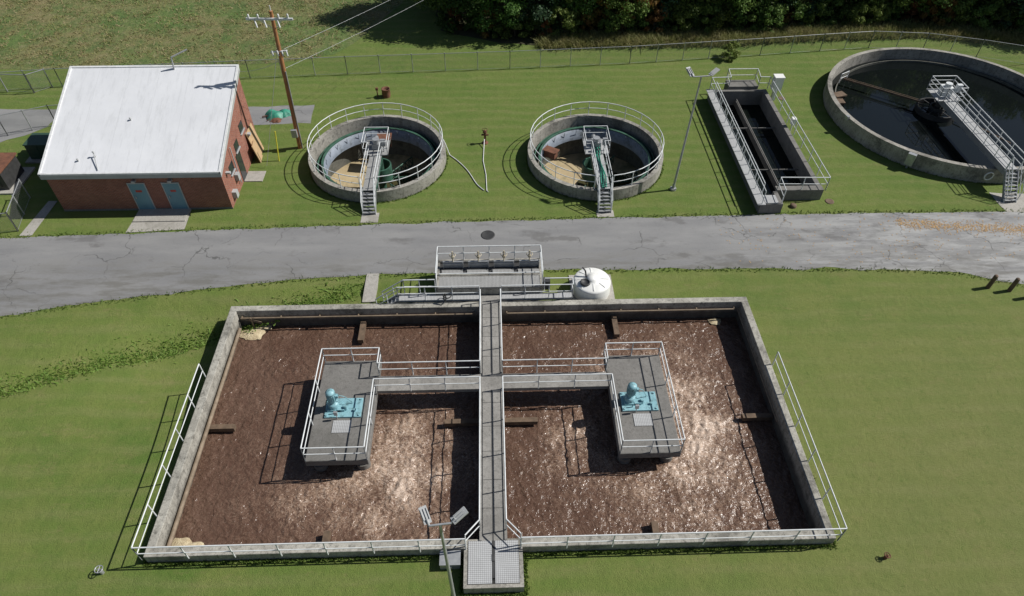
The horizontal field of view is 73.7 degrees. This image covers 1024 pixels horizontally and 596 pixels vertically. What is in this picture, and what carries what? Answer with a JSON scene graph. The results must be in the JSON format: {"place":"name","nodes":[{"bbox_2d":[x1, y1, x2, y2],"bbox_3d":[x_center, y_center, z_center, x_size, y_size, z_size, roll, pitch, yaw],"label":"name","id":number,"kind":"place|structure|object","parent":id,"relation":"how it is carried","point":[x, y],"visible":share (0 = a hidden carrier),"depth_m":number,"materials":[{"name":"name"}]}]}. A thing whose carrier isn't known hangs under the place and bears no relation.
{"place":"outdoors","nodes":[
{"label":"outdoors","id":0,"kind":"place"},
{"bbox_2d":[0,109,55,141],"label":"asphalt driveway","id":1,"kind":"structure","parent":0,"point":[36,122],"depth_m":53.38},
{"bbox_2d":[41,67,235,172],"bbox_3d":[-24.463,-11.933,45.208,11.430,3.067,8.250,-1,46,-1],"label":"roof membrane","id":2,"kind":"object","parent":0,"point":[178,116],"visible":1,"depth_m":45.12,"materials":[{"name":"rubber"}]},
{"bbox_2d":[76,49,186,169],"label":"roof vents","id":3,"kind":"object","parent":2,"relation":"on","point":[77,159],"visible":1,"depth_m":46.17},
{"bbox_2d":[126,208,190,232],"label":"door apron pavement","id":4,"kind":"structure","parent":0,"point":[156,219],"depth_m":45.01,"materials":[{"name":"concrete"}]},
{"bbox_2d":[0,0,403,69],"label":"meadow","id":5,"kind":"structure","parent":0,"point":[244,46],"depth_m":64.44,"materials":[{"name":"plant"}]},
{"bbox_2d":[362,273,378,302],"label":"concrete path","id":6,"kind":"structure","parent":0,"point":[370,289],"depth_m":40.74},
{"bbox_2d":[0,0,1023,595],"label":"ground","id":7,"kind":"structure","parent":0,"point":[908,388],"depth_m":38.24,"materials":[{"name":"green plant"}]},
{"bbox_2d":[0,179,30,231],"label":"chain link fence","id":8,"kind":"object","parent":7,"relation":"on","point":[13,197],"visible":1,"depth_m":44.54,"materials":[{"name":"metal"}]},
{"bbox_2d":[0,152,35,194],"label":"generator enclosure","id":9,"kind":"object","parent":7,"relation":"on","point":[12,170],"visible":1,"depth_m":47.30,"materials":[{"name":"metal"}]},
{"bbox_2d":[0,68,52,92],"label":"chain link fence","id":10,"kind":"object","parent":7,"relation":"on","point":[42,69],"visible":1,"depth_m":55.92,"materials":[{"name":"metal"}]},
{"bbox_2d":[0,104,56,135],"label":"chain link fence","id":11,"kind":"object","parent":7,"relation":"on","point":[27,119],"visible":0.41,"depth_m":51.81,"materials":[{"name":"metal"}]},
{"bbox_2d":[22,133,49,163],"bbox_3d":[-34.138,-11.016,49.805,2.300,1.320,2.200,-1,46,-1],"label":"transformer cabinet","id":12,"kind":"object","parent":7,"relation":"on","point":[34,144],"visible":0.54,"depth_m":49.31,"materials":[{"name":"metal"}]},
{"bbox_2d":[19,201,56,235],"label":"concrete path","id":13,"kind":"structure","parent":7,"relation":"on","point":[35,223],"depth_m":45.06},
{"bbox_2d":[64,207,232,210],"bbox_3d":[-24.367,-5.957,45.806,11.190,0.140,0.020,-1,46,-1],"label":"base course","id":14,"kind":"object","parent":7,"relation":"on","point":[138,209],"visible":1,"depth_m":45.77,"materials":[{"name":"concrete"}]},
{"bbox_2d":[47,79,255,209],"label":"brick walls","id":15,"kind":"structure","parent":7,"relation":"on","point":[117,194],"depth_m":45.13,"materials":[{"name":"brick"}]},
{"bbox_2d":[39,68,239,179],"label":"fascia","id":16,"kind":"structure","parent":15,"relation":"attached to","point":[130,176],"depth_m":43.64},
{"bbox_2d":[38,64,238,175],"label":"roof edge trim","id":17,"kind":"structure","parent":16,"relation":"on","point":[142,173],"depth_m":44.62,"materials":[{"name":"metal"}]},
{"bbox_2d":[126,182,188,208],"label":"door frames","id":18,"kind":"structure","parent":15,"relation":"attached to","point":[164,191],"depth_m":44.85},
{"bbox_2d":[128,184,187,208],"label":"doors","id":19,"kind":"structure","parent":18,"relation":"attached to","point":[144,201],"depth_m":45.07,"materials":[{"name":"blue paint"}]},
{"bbox_2d":[228,120,246,180],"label":"side windows","id":20,"kind":"structure","parent":15,"relation":"attached to","point":[240,162],"depth_m":47.36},
{"bbox_2d":[225,127,250,197],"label":"side fixtures","id":21,"kind":"object","parent":15,"relation":"attached to","point":[235,192],"visible":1,"depth_m":46.24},
{"bbox_2d":[0,275,363,398],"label":"ditch weeds","id":22,"kind":"object","parent":7,"relation":"on","point":[330,300],"visible":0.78,"depth_m":38.16,"materials":[{"name":"plant"}]},
{"bbox_2d":[245,123,263,162],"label":"plywood boards","id":23,"kind":"object","parent":7,"relation":"on","point":[255,143],"visible":1,"depth_m":49.48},
{"bbox_2d":[244,171,265,181],"bbox_3d":[-18.230,-8.640,48.494,1.250,0.060,1.200,-1,46,-1],"label":"side door slab","id":24,"kind":"structure","parent":7,"relation":"on","point":[254,176],"depth_m":48.43,"materials":[{"name":"concrete"}]},
{"bbox_2d":[248,105,314,124],"bbox_3d":[-18.591,-14.540,54.219,5.486,0.001,2.882,-3,46,-3],"label":"asphalt pad","id":25,"kind":"object","parent":7,"relation":"on","point":[303,114],"visible":0.74,"depth_m":54.28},
{"bbox_2d":[262,109,290,122],"bbox_3d":[-18.561,-14.539,53.889,2.379,0.450,1.928,-1,46,-1],"label":"tarp pile","id":26,"kind":"object","parent":25,"relation":"on","point":[277,116],"visible":0.97,"depth_m":53.75,"materials":[{"name":"plastic"}]},
{"bbox_2d":[238,0,422,159],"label":"utility pole","id":27,"kind":"object","parent":7,"relation":"on","point":[295,132],"visible":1,"depth_m":46.62,"materials":[{"name":"brown wood"}]},
{"bbox_2d":[360,213,378,222],"bbox_3d":[-9.439,-5.340,45.380,1.150,0.001,1.000,-1,46,-1],"label":"stair apron","id":28,"kind":"object","parent":7,"relation":"on","point":[370,217],"visible":1,"depth_m":45.32,"materials":[{"name":"concrete"}]},
{"bbox_2d":[307,102,445,214],"bbox_3d":[-9.714,-9.389,50.537,9.791,6.244,9.791,32,54,27],"label":"circular clarifier","id":29,"kind":"object","parent":7,"relation":"in","point":[372,160],"visible":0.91,"depth_m":51.31,"materials":[{"name":"concrete"}]},
{"bbox_2d":[381,86,390,98],"bbox_3d":[-10.336,-16.859,56.025,0.720,0.720,0.720,-1,46,-1],"label":"rusty barrel","id":30,"kind":"object","parent":7,"relation":"on","point":[385,92],"visible":1,"depth_m":55.89,"materials":[{"name":"metal"}]},
{"bbox_2d":[411,0,462,10],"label":"deciduous tree","id":31,"kind":"object","parent":7,"relation":"on","point":[431,2],"visible":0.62,"depth_m":65.46,"materials":[{"name":"green plant"}]},
{"bbox_2d":[418,505,468,595],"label":"street lamp","id":32,"kind":"object","parent":7,"relation":"on","point":[458,516],"visible":1,"depth_m":22.15,"materials":[{"name":"metal"}]},
{"bbox_2d":[439,550,460,568],"bbox_3d":[-2.635,11.239,29.194,0.890,0.560,0.670,-1,46,-1],"label":"electrical junction box","id":33,"kind":"object","parent":7,"relation":"on","point":[454,557],"visible":0.76,"depth_m":28.99,"materials":[{"name":"metal"}]},
{"bbox_2d":[443,139,488,191],"bbox_3d":[-2.507,-9.720,48.874,3.252,1.126,5.757,-16,48,-15],"label":"garden hose","id":34,"kind":"object","parent":7,"relation":"on","point":[467,170],"visible":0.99,"depth_m":49.49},
{"bbox_2d":[375,245,573,303],"bbox_3d":[-2.236,-0.859,40.156,11.437,3.400,3.136,-1,46,-1],"label":"flow splitter box","id":35,"kind":"object","parent":7,"relation":"on","point":[463,279],"visible":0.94,"depth_m":39.66,"materials":[{"name":"concrete"}]},
{"bbox_2d":[131,289,847,562],"bbox_3d":[-1.003,6.248,35.408,29.906,4.969,15.123,-1,46,-1],"label":"aeration basin","id":36,"kind":"object","parent":7,"relation":"in","point":[496,417],"visible":0.97,"depth_m":34.11,"materials":[{"name":"concrete"}]},
{"bbox_2d":[324,388,363,432],"bbox_3d":[-8.384,6.334,34.573,1.800,4.580,2.320,-1,46,-1],"label":"surface aerator mixer","id":37,"kind":"object","parent":36,"relation":"on","point":[337,407],"visible":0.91,"depth_m":33.73,"materials":[{"name":"teal paint"}]},
{"bbox_2d":[620,382,658,425],"bbox_3d":[6.409,6.062,34.935,1.800,4.580,2.320,-1,46,-1],"label":"surface aerator mixer","id":38,"kind":"object","parent":36,"relation":"on","point":[632,398],"visible":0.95,"depth_m":34.09,"materials":[{"name":"teal paint"}]},
{"bbox_2d":[463,540,523,593],"bbox_3d":[-0.782,11.710,29.280,2.500,1.600,2.000,-1,46,-1],"label":"inlet chamber","id":39,"kind":"object","parent":7,"relation":"in","point":[495,566],"visible":1,"depth_m":28.60,"materials":[{"name":"metal"}]},
{"bbox_2d":[0,83,1023,595],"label":"grass fringe","id":40,"kind":"object","parent":7,"relation":"on","point":[334,561],"depth_m":29.90,"materials":[{"name":"plant"}]},
{"bbox_2d":[0,30,1023,89],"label":"chain link fence","id":41,"kind":"object","parent":7,"relation":"on","point":[633,54],"visible":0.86,"depth_m":59.49,"materials":[{"name":"metal"}]},
{"bbox_2d":[569,267,614,299],"bbox_3d":[4.772,-0.944,40.327,2.550,1.740,2.500,-1,46,-1],"label":"polyethylene chemical tank","id":42,"kind":"object","parent":7,"relation":"on","point":[592,283],"visible":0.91,"depth_m":39.84,"materials":[{"name":"plastic"}]},
{"bbox_2d":[528,101,663,212],"bbox_3d":[6.034,-9.535,50.784,9.791,6.244,9.791,32,54,27],"label":"circular clarifier","id":43,"kind":"object","parent":7,"relation":"in","point":[598,158],"visible":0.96,"depth_m":51.50,"materials":[{"name":"concrete"}]},
{"bbox_2d":[596,210,613,216],"bbox_3d":[6.252,-5.665,45.800,1.150,0.001,0.700,-1,46,-1],"label":"stair apron","id":44,"kind":"object","parent":7,"relation":"on","point":[604,214],"visible":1,"depth_m":45.73,"materials":[{"name":"concrete"}]},
{"bbox_2d":[670,67,719,190],"bbox_3d":[11.635,-10.743,44.755,2.099,9.050,0.868,-1,46,-1],"label":"street lamp","id":45,"kind":"object","parent":7,"relation":"on","point":[713,72],"visible":1,"depth_m":43.28,"materials":[{"name":"metal"}]},
{"bbox_2d":[722,39,741,62],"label":"shrub","id":46,"kind":"object","parent":7,"relation":"on","point":[731,46],"visible":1,"depth_m":60.35,"materials":[{"name":"green plant"}]},
{"bbox_2d":[706,68,830,213],"bbox_3d":[19.032,-11.470,51.506,5.990,4.220,16.200,-1,46,-1],"label":"chlorine contact tank","id":47,"kind":"object","parent":7,"relation":"on","point":[773,166],"visible":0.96,"depth_m":51.44,"materials":[{"name":"concrete"}]},
{"bbox_2d":[530,16,1023,51],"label":"tall weeds","id":48,"kind":"object","parent":7,"relation":"on","point":[635,38],"visible":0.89,"depth_m":63.51,"materials":[{"name":"plant"}]},
{"bbox_2d":[823,47,1023,202],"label":"circular clarifier","id":49,"kind":"object","parent":7,"relation":"on","point":[951,115],"visible":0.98,"depth_m":53.93,"materials":[{"name":"concrete"}]},
{"bbox_2d":[985,274,998,288],"bbox_3d":[28.657,-0.955,40.779,0.280,1.144,0.260,-1,46,-1],"label":"wooden bollard","id":50,"kind":"object","parent":7,"relation":"on","point":[992,281],"visible":1,"depth_m":40.66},
{"bbox_2d":[989,192,1023,211],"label":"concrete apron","id":51,"kind":"object","parent":7,"relation":"on","point":[1007,206],"visible":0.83,"depth_m":46.77,"materials":[{"name":"concrete"}]},
{"bbox_2d":[1007,278,1020,291],"bbox_3d":[29.816,-0.760,40.599,0.280,1.144,0.260,-1,46,-1],"label":"wooden bollard","id":52,"kind":"object","parent":7,"relation":"on","point":[1013,284],"visible":1,"depth_m":40.49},
{"bbox_2d":[0,212,1023,315],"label":"asphalt road","id":53,"kind":"structure","parent":0,"point":[41,272],"depth_m":43.24,"materials":[{"name":"asphalt"}]},
{"bbox_2d":[481,230,494,239],"bbox_3d":[-1.558,-4.085,44.215,0.920,0.021,0.920,-1,46,-1],"label":"manhole cover","id":54,"kind":"object","parent":53,"relation":"on","point":[487,234],"visible":1,"depth_m":44.20,"materials":[{"name":"metal"}]},
{"bbox_2d":[718,213,1023,262],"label":"fallen leaves","id":55,"kind":"object","parent":53,"relation":"on","point":[982,225],"visible":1,"depth_m":44.98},
{"bbox_2d":[436,0,1019,44],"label":"forest floor","id":56,"kind":"structure","parent":0,"point":[516,39],"depth_m":65.34,"materials":[{"name":"plant"}]},
{"bbox_2d":[436,0,500,33],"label":"deciduous tree","id":57,"kind":"object","parent":56,"relation":"on","point":[463,8],"visible":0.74,"depth_m":62.85,"materials":[{"name":"green plant"}]},
{"bbox_2d":[462,1,486,35],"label":"shrub","id":58,"kind":"object","parent":56,"relation":"on","point":[465,27],"visible":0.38,"depth_m":63.88,"materials":[{"name":"green plant"}]},
{"bbox_2d":[477,4,498,37],"bbox_3d":[-2.097,-25.730,63.205,2.203,3.303,1.896,-21,50,-20],"label":"shrub","id":59,"kind":"object","parent":56,"relation":"on","point":[485,34],"visible":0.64,"depth_m":62.92,"materials":[{"name":"green plant"}]},
{"bbox_2d":[484,2,511,38],"bbox_3d":[-1.324,-25.626,63.099,2.325,3.341,2.289,-27,52,-24],"label":"shrub","id":60,"kind":"object","parent":56,"relation":"on","point":[499,31],"visible":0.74,"depth_m":62.60,"materials":[{"name":"green plant"}]},
{"bbox_2d":[469,0,532,32],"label":"deciduous tree","id":61,"kind":"object","parent":56,"relation":"on","point":[512,6],"visible":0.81,"depth_m":61.96,"materials":[{"name":"green plant"}]},
{"bbox_2d":[495,9,532,39],"bbox_3d":[0.211,-25.226,62.951,3.199,2.894,2.915,30,53,25],"label":"shrub","id":62,"kind":"object","parent":56,"relation":"on","point":[521,34],"visible":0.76,"depth_m":62.89,"materials":[{"name":"green plant"}]},
{"bbox_2d":[523,3,549,41],"bbox_3d":[2.159,-25.553,63.102,2.386,3.257,2.248,-17,48,-16],"label":"shrub","id":63,"kind":"object","parent":56,"relation":"on","point":[532,23],"visible":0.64,"depth_m":62.62,"materials":[{"name":"green plant"}]},
{"bbox_2d":[515,0,563,31],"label":"deciduous tree","id":64,"kind":"object","parent":56,"relation":"on","point":[543,12],"visible":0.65,"depth_m":61.99,"materials":[{"name":"green plant"}]},
{"bbox_2d":[537,17,552,37],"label":"shrub","id":65,"kind":"object","parent":56,"relation":"on","point":[544,23],"visible":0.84,"depth_m":62.85,"materials":[{"name":"green plant"}]},
{"bbox_2d":[547,0,580,36],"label":"shrub","id":66,"kind":"object","parent":56,"relation":"on","point":[566,14],"visible":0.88,"depth_m":61.90,"materials":[{"name":"green plant"}]},
{"bbox_2d":[563,19,582,38],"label":"shrub","id":67,"kind":"object","parent":56,"relation":"on","point":[577,23],"visible":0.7,"depth_m":62.76,"materials":[{"name":"green plant"}]},
{"bbox_2d":[543,0,605,32],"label":"deciduous tree","id":68,"kind":"object","parent":56,"relation":"on","point":[572,4],"visible":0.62,"depth_m":62.40,"materials":[{"name":"green plant"}]},
{"bbox_2d":[578,0,626,30],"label":"deciduous tree","id":69,"kind":"object","parent":56,"relation":"on","point":[597,11],"visible":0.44,"depth_m":63.36,"materials":[{"name":"green plant"}]},
{"bbox_2d":[597,10,620,33],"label":"shrub","id":70,"kind":"object","parent":56,"relation":"on","point":[601,23],"visible":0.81,"depth_m":62.84,"materials":[{"name":"green plant"}]},
{"bbox_2d":[604,7,627,35],"bbox_3d":[9.873,-25.934,63.587,1.960,3.125,2.251,30,53,26],"label":"shrub","id":71,"kind":"object","parent":56,"relation":"on","point":[622,26],"visible":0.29,"depth_m":63.38,"materials":[{"name":"green plant"}]},
{"bbox_2d":[596,0,655,31],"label":"deciduous tree","id":72,"kind":"object","parent":56,"relation":"on","point":[643,9],"visible":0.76,"depth_m":61.92,"materials":[{"name":"green plant"}]},
{"bbox_2d":[622,0,648,32],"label":"shrub","id":73,"kind":"object","parent":56,"relation":"on","point":[644,24],"visible":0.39,"depth_m":63.20,"materials":[{"name":"green plant"}]},
{"bbox_2d":[620,0,667,26],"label":"deciduous tree","id":74,"kind":"object","parent":56,"relation":"on","point":[654,3],"visible":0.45,"depth_m":62.55,"materials":[{"name":"green plant"}]},
{"bbox_2d":[641,8,663,33],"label":"shrub","id":75,"kind":"object","parent":56,"relation":"on","point":[653,19],"visible":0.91,"depth_m":62.96,"materials":[{"name":"green plant"}]},
{"bbox_2d":[628,0,680,28],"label":"deciduous tree","id":76,"kind":"object","parent":56,"relation":"on","point":[664,9],"visible":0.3,"depth_m":63.33,"materials":[{"name":"green plant"}]},
{"bbox_2d":[651,13,670,31],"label":"shrub","id":77,"kind":"object","parent":56,"relation":"on","point":[661,23],"visible":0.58,"depth_m":63.64,"materials":[{"name":"green plant"}]},
{"bbox_2d":[669,7,691,35],"bbox_3d":[15.770,-25.739,63.653,2.162,2.724,2.447,-13,47,-12],"label":"shrub","id":78,"kind":"object","parent":56,"relation":"on","point":[680,20],"visible":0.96,"depth_m":63.11,"materials":[{"name":"green plant"}]},
{"bbox_2d":[658,0,721,30],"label":"deciduous tree","id":79,"kind":"object","parent":56,"relation":"on","point":[687,5],"visible":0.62,"depth_m":63.00,"materials":[{"name":"green plant"}]},
{"bbox_2d":[684,9,703,31],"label":"shrub","id":80,"kind":"object","parent":56,"relation":"on","point":[696,28],"visible":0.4,"depth_m":63.70,"materials":[{"name":"green plant"}]},
{"bbox_2d":[691,2,719,33],"bbox_3d":[17.990,-26.037,63.757,2.187,3.058,2.424,-15,48,-14],"label":"shrub","id":81,"kind":"object","parent":56,"relation":"on","point":[705,10],"visible":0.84,"depth_m":63.15,"materials":[{"name":"green plant"}]},
{"bbox_2d":[697,0,734,29],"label":"shrub","id":82,"kind":"object","parent":56,"relation":"on","point":[725,14],"visible":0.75,"depth_m":63.17,"materials":[{"name":"green plant"}]},
{"bbox_2d":[691,0,747,19],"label":"deciduous tree","id":83,"kind":"object","parent":56,"relation":"on","point":[716,9],"visible":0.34,"depth_m":63.36,"materials":[{"name":"green plant"}]},
{"bbox_2d":[720,10,744,30],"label":"shrub","id":84,"kind":"object","parent":56,"relation":"on","point":[734,21],"visible":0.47,"depth_m":64.03,"materials":[{"name":"green plant"}]},
{"bbox_2d":[716,0,778,26],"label":"deciduous tree","id":85,"kind":"object","parent":56,"relation":"on","point":[739,3],"visible":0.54,"depth_m":63.06,"materials":[{"name":"green plant"}]},
{"bbox_2d":[732,0,763,31],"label":"shrub","id":86,"kind":"object","parent":56,"relation":"on","point":[754,26],"visible":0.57,"depth_m":63.48,"materials":[{"name":"green plant"}]},
{"bbox_2d":[751,0,783,31],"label":"shrub","id":87,"kind":"object","parent":56,"relation":"on","point":[769,9],"visible":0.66,"depth_m":63.27,"materials":[{"name":"green plant"}]},
{"bbox_2d":[755,0,788,33],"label":"shrub","id":88,"kind":"object","parent":56,"relation":"on","point":[782,9],"visible":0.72,"depth_m":63.24,"materials":[{"name":"green plant"}]},
{"bbox_2d":[744,0,807,18],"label":"deciduous tree","id":89,"kind":"object","parent":56,"relation":"on","point":[790,10],"visible":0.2,"depth_m":63.31,"materials":[{"name":"green plant"}]},
{"bbox_2d":[776,0,812,22],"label":"deciduous tree","id":90,"kind":"object","parent":56,"relation":"on","point":[786,16],"visible":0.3,"depth_m":64.52,"materials":[{"name":"green plant"}]},
{"bbox_2d":[782,0,811,25],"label":"shrub","id":91,"kind":"object","parent":56,"relation":"on","point":[799,8],"visible":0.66,"depth_m":63.46,"materials":[{"name":"green plant"}]},
{"bbox_2d":[779,0,824,24],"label":"deciduous tree","id":92,"kind":"object","parent":56,"relation":"on","point":[791,6],"visible":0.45,"depth_m":64.05,"materials":[{"name":"green plant"}]},
{"bbox_2d":[791,11,814,27],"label":"shrub","id":93,"kind":"object","parent":56,"relation":"on","point":[811,17],"visible":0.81,"depth_m":64.35,"materials":[{"name":"green plant"}]},
{"bbox_2d":[803,0,827,27],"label":"shrub","id":94,"kind":"object","parent":56,"relation":"on","point":[820,6],"visible":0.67,"depth_m":64.24,"materials":[{"name":"green plant"}]},
{"bbox_2d":[814,0,843,24],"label":"shrub","id":95,"kind":"object","parent":56,"relation":"on","point":[835,4],"visible":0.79,"depth_m":64.57,"materials":[{"name":"green plant"}]},
{"bbox_2d":[819,0,858,13],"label":"deciduous tree","id":96,"kind":"object","parent":56,"relation":"on","point":[844,2],"visible":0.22,"depth_m":65.26,"materials":[{"name":"green plant"}]},
{"bbox_2d":[844,1,868,26],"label":"shrub","id":97,"kind":"object","parent":56,"relation":"on","point":[861,6],"visible":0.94,"depth_m":64.22,"materials":[{"name":"green plant"}]},
{"bbox_2d":[835,0,887,21],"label":"deciduous tree","id":98,"kind":"object","parent":56,"relation":"on","point":[868,2],"visible":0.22,"depth_m":65.03,"materials":[{"name":"green plant"}]},
{"bbox_2d":[859,0,886,27],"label":"shrub","id":99,"kind":"object","parent":56,"relation":"on","point":[877,9],"visible":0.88,"depth_m":64.49,"materials":[{"name":"green plant"}]},
{"bbox_2d":[867,0,890,21],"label":"shrub","id":100,"kind":"object","parent":56,"relation":"on","point":[888,11],"visible":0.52,"depth_m":65.01,"materials":[{"name":"green plant"}]},
{"bbox_2d":[867,0,911,16],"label":"deciduous tree","id":101,"kind":"object","parent":56,"relation":"on","point":[903,4],"visible":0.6,"depth_m":64.85,"materials":[{"name":"green plant"}]},
{"bbox_2d":[884,0,904,24],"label":"shrub","id":102,"kind":"object","parent":56,"relation":"on","point":[897,9],"visible":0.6,"depth_m":65.41,"materials":[{"name":"green plant"}]},
{"bbox_2d":[900,5,920,20],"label":"shrub","id":103,"kind":"object","parent":56,"relation":"on","point":[909,17],"visible":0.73,"depth_m":66.02,"materials":[{"name":"green plant"}]},
{"bbox_2d":[899,0,938,15],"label":"deciduous tree","id":104,"kind":"object","parent":56,"relation":"on","point":[913,11],"visible":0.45,"depth_m":65.21,"materials":[{"name":"green plant"}]},
{"bbox_2d":[896,0,979,20],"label":"deciduous tree","id":105,"kind":"object","parent":56,"relation":"on","point":[923,8],"visible":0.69,"depth_m":64.61,"materials":[{"name":"green plant"}]},
{"bbox_2d":[927,0,957,26],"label":"shrub","id":106,"kind":"object","parent":56,"relation":"on","point":[950,13],"visible":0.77,"depth_m":64.53,"materials":[{"name":"green plant"}]},
{"bbox_2d":[937,0,975,27],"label":"shrub","id":107,"kind":"object","parent":56,"relation":"on","point":[962,17],"visible":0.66,"depth_m":64.23,"materials":[{"name":"green plant"}]},
{"bbox_2d":[966,3,998,30],"bbox_3d":[44.609,-26.379,64.394,2.634,2.844,2.334,-23,50,-21],"label":"shrub","id":108,"kind":"object","parent":56,"relation":"on","point":[983,11],"visible":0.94,"depth_m":63.90,"materials":[{"name":"green plant"}]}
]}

